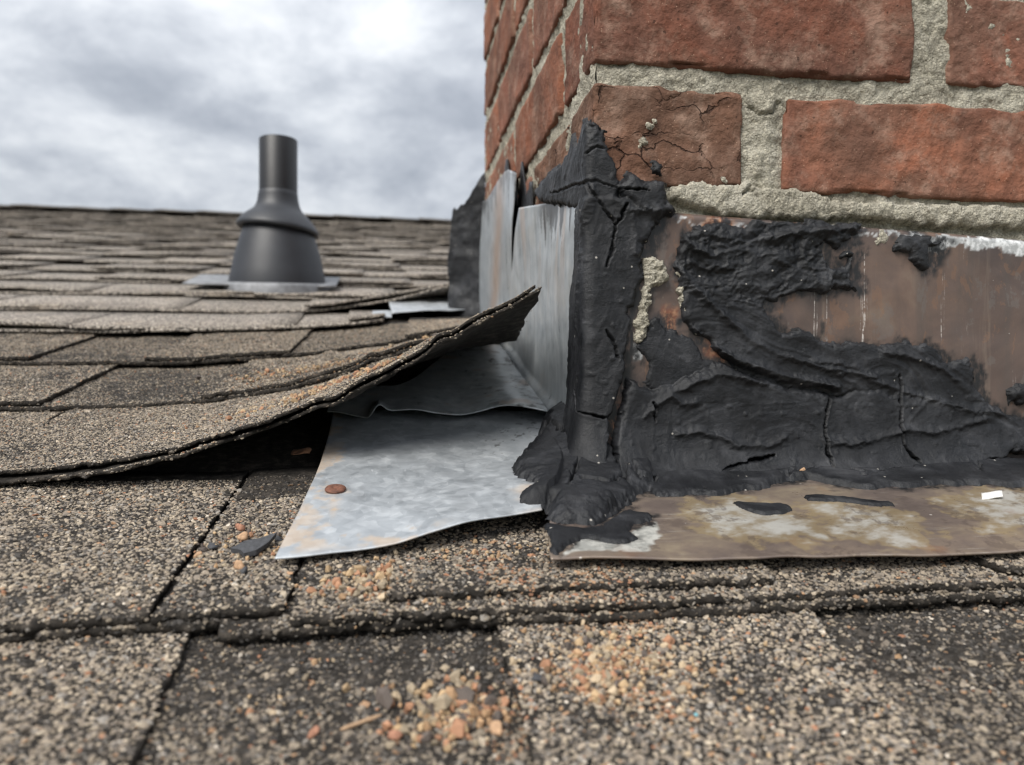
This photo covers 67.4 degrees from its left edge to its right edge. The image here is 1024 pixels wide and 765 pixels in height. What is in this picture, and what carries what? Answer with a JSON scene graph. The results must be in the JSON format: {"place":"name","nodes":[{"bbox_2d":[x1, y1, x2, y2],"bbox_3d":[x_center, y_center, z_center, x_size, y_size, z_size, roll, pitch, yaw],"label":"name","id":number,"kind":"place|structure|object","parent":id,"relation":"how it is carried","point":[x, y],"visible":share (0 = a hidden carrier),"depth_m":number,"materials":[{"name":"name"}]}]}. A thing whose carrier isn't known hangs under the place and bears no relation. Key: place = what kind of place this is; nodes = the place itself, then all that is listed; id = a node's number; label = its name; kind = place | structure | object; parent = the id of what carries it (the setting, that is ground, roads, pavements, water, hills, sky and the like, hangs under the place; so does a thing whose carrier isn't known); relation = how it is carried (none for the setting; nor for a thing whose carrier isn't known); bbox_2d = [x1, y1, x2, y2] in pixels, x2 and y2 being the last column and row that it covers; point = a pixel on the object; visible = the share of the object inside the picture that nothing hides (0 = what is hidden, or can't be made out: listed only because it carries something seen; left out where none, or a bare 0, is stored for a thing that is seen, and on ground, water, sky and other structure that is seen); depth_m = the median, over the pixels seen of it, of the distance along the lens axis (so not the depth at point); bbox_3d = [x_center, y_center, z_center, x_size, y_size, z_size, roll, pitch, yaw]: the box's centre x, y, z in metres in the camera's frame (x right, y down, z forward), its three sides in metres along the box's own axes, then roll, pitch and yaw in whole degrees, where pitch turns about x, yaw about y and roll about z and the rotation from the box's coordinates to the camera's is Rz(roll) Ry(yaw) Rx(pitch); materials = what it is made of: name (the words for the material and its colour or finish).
{"place":"outdoors","nodes":[
{"label":"outdoors","id":0,"kind":"place"},
{"bbox_2d":[0,0,485,219],"label":"sky","id":1,"kind":"structure","parent":0,"point":[134,104],"materials":[{"name":"grey"}]},
{"bbox_2d":[0,204,1023,764],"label":"roof","id":2,"kind":"structure","parent":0,"point":[116,610],"depth_m":0.32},
{"bbox_2d":[193,551,201,557],"bbox_3d":[-0.138,0.076,0.337,0.004,0.003,0.003,0,0,-9],"label":"brick fragment","id":3,"kind":"object","parent":2,"relation":"on","point":[198,553],"visible":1,"depth_m":0.34,"materials":[{"name":"brick"}]},
{"bbox_2d":[207,542,218,549],"bbox_3d":[-0.135,0.074,0.346,0.005,0.003,0.006,0,0,-9],"label":"tar crumb","id":4,"kind":"object","parent":2,"relation":"on","point":[211,546],"visible":1,"depth_m":0.34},
{"bbox_2d":[233,560,244,568],"bbox_3d":[-0.116,0.078,0.328,0.005,0.004,0.004,0,0,-9],"label":"brick fragment","id":5,"kind":"object","parent":2,"relation":"on","point":[238,564],"visible":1,"depth_m":0.33,"materials":[{"name":"brick"}]},
{"bbox_2d":[235,523,244,531],"bbox_3d":[-0.131,0.070,0.369,0.005,0.004,0.004,0,0,-9],"label":"brick fragment","id":6,"kind":"object","parent":2,"relation":"on","point":[239,527],"visible":1,"depth_m":0.37,"materials":[{"name":"brick"}]},
{"bbox_2d":[237,531,248,540],"bbox_3d":[-0.125,0.072,0.358,0.004,0.004,0.005,0,0,-9],"label":"brick fragment","id":7,"kind":"object","parent":2,"relation":"on","point":[242,536],"visible":1,"depth_m":0.36,"materials":[{"name":"brick"}]},
{"bbox_2d":[240,566,247,573],"bbox_3d":[-0.113,0.079,0.323,0.003,0.003,0.003,0,0,-9],"label":"tar crumb","id":8,"kind":"object","parent":2,"relation":"on","point":[244,570],"visible":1,"depth_m":0.32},
{"bbox_2d":[231,532,276,557],"bbox_3d":[-0.115,0.073,0.347,0.012,0.008,0.021,0,0,31],"label":"shingle chip","id":9,"kind":"object","parent":2,"relation":"on","point":[250,547],"visible":1,"depth_m":0.34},
{"bbox_2d":[182,134,339,292],"bbox_3d":[-0.390,-0.257,1.212,0.224,0.253,0.160,0,0,-9],"label":"vent pipe","id":10,"kind":"object","parent":2,"relation":"on","point":[276,250],"visible":0.97,"depth_m":1.17,"materials":[{"name":"metal"}]},
{"bbox_2d":[273,535,282,541],"bbox_3d":[-0.109,0.073,0.357,0.005,0.003,0.003,0,0,-9],"label":"tar crumb","id":11,"kind":"object","parent":2,"relation":"on","point":[277,538],"visible":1,"depth_m":0.36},
{"bbox_2d":[163,353,403,433],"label":"crumbs","id":12,"kind":"object","parent":2,"relation":"on","point":[295,397],"visible":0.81,"depth_m":0.50,"materials":[{"name":"brown gravel"}]},
{"bbox_2d":[291,447,311,454],"bbox_3d":[-0.127,0.041,0.463,0.012,0.004,0.009,0,0,-9],"label":"leaf bit","id":13,"kind":"object","parent":2,"relation":"on","point":[301,451],"visible":1,"depth_m":0.46,"materials":[{"name":"brown plant"}]},
{"bbox_2d":[307,725,319,739],"bbox_3d":[-0.061,0.108,0.237,0.004,0.004,0.003,0,0,-9],"label":"brick fragment","id":14,"kind":"object","parent":2,"relation":"on","point":[314,730],"visible":1,"depth_m":0.24,"materials":[{"name":"orange brick"}]},
{"bbox_2d":[195,333,435,391],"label":"crumbs","id":15,"kind":"object","parent":2,"relation":"on","point":[297,370],"visible":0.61,"depth_m":0.62,"materials":[{"name":"brown gravel"}]},
{"bbox_2d":[165,645,517,752],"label":"crumbs","id":16,"kind":"object","parent":2,"relation":"on","point":[442,703],"visible":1,"depth_m":0.25,"materials":[{"name":"beige gravel"}]},
{"bbox_2d":[340,714,381,730],"bbox_3d":[-0.048,0.107,0.242,0.013,0.002,0.006,0,0,-9],"label":"twig","id":17,"kind":"object","parent":2,"relation":"on","point":[362,721],"visible":1,"depth_m":0.24,"materials":[{"name":"beige wood"}]},
{"bbox_2d":[183,520,575,627],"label":"crumbs","id":18,"kind":"object","parent":2,"relation":"on","point":[371,578],"visible":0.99,"depth_m":0.32,"materials":[{"name":"brick"}]},
{"bbox_2d":[387,730,402,739],"bbox_3d":[-0.036,0.109,0.237,0.005,0.004,0.004,0,0,-9],"label":"brick fragment","id":19,"kind":"object","parent":2,"relation":"on","point":[394,734],"visible":1,"depth_m":0.24,"materials":[{"name":"orange brick"}]},
{"bbox_2d":[275,410,546,559],"bbox_3d":[-0.037,0.003,0.451,0.166,0.146,0.222,0,0,-9],"label":"step flashing","id":20,"kind":"object","parent":2,"relation":"on","point":[384,478],"visible":0.88,"depth_m":0.42,"materials":[{"name":"metal"}]},
{"bbox_2d":[372,296,464,317],"bbox_3d":[-0.121,-0.105,1.030,0.128,0.055,0.197,0,0,-9],"label":"step flashing","id":21,"kind":"object","parent":2,"relation":"on","point":[439,303],"visible":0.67,"depth_m":1.00,"materials":[{"name":"silver metal"}]},
{"bbox_2d":[327,203,574,417],"bbox_3d":[-0.060,-0.056,0.612,0.160,0.184,0.317,0,0,-9],"label":"step flashing","id":22,"kind":"object","parent":2,"relation":"on","point":[527,368],"visible":0.87,"depth_m":0.58,"materials":[{"name":"silver metal"}]},
{"bbox_2d":[489,720,501,735],"bbox_3d":[-0.005,0.109,0.243,0.004,0.004,0.005,0,0,-9],"label":"brick fragment","id":23,"kind":"object","parent":2,"relation":"on","point":[495,727],"visible":1,"depth_m":0.24,"materials":[{"name":"brick"}]},
{"bbox_2d":[531,673,541,681],"bbox_3d":[0.009,0.102,0.265,0.005,0.003,0.004,0,0,-9],"label":"tar crumb","id":24,"kind":"object","parent":2,"relation":"on","point":[536,676],"visible":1,"depth_m":0.26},
{"bbox_2d":[467,618,940,764],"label":"crumbs","id":25,"kind":"object","parent":2,"relation":"on","point":[668,640],"visible":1,"depth_m":0.27,"materials":[{"name":"beige gravel"}]},
{"bbox_2d":[484,0,1023,344],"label":"chimney","id":26,"kind":"object","parent":2,"relation":"on","point":[904,115],"visible":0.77,"depth_m":0.48,"materials":[{"name":"brown brick"}]},
{"bbox_2d":[447,173,484,316],"bbox_3d":[-0.059,-0.168,0.991,0.065,0.194,0.012,0,0,33],"label":"roof cement","id":27,"kind":"object","parent":26,"relation":"attached to","point":[463,264],"visible":0.89,"depth_m":0.99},
{"bbox_2d":[479,170,516,343],"bbox_3d":[-0.020,-0.126,0.840,0.008,0.201,0.336,0,0,-9],"label":"step flashing","id":28,"kind":"object","parent":26,"relation":"attached to","point":[496,242],"visible":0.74,"depth_m":0.83,"materials":[{"name":"silver metal"}]},
{"bbox_2d":[504,117,1023,554],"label":"roof cement","id":29,"kind":"object","parent":26,"relation":"attached to","point":[903,414],"visible":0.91,"depth_m":0.46,"materials":[{"name":"black"}]},
{"bbox_2d":[549,213,1023,560],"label":"apron flashing","id":30,"kind":"object","parent":2,"relation":"on","point":[961,297],"visible":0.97,"depth_m":0.46,"materials":[{"name":"brown metal"}]},
{"bbox_2d":[981,490,1002,498],"bbox_3d":[0.268,0.063,0.428,0.019,0.004,0.008,0,0,-9],"label":"paint flake","id":31,"kind":"object","parent":30,"relation":"on","point":[993,494],"visible":1,"depth_m":0.43,"materials":[{"name":"white paint"}]}
]}

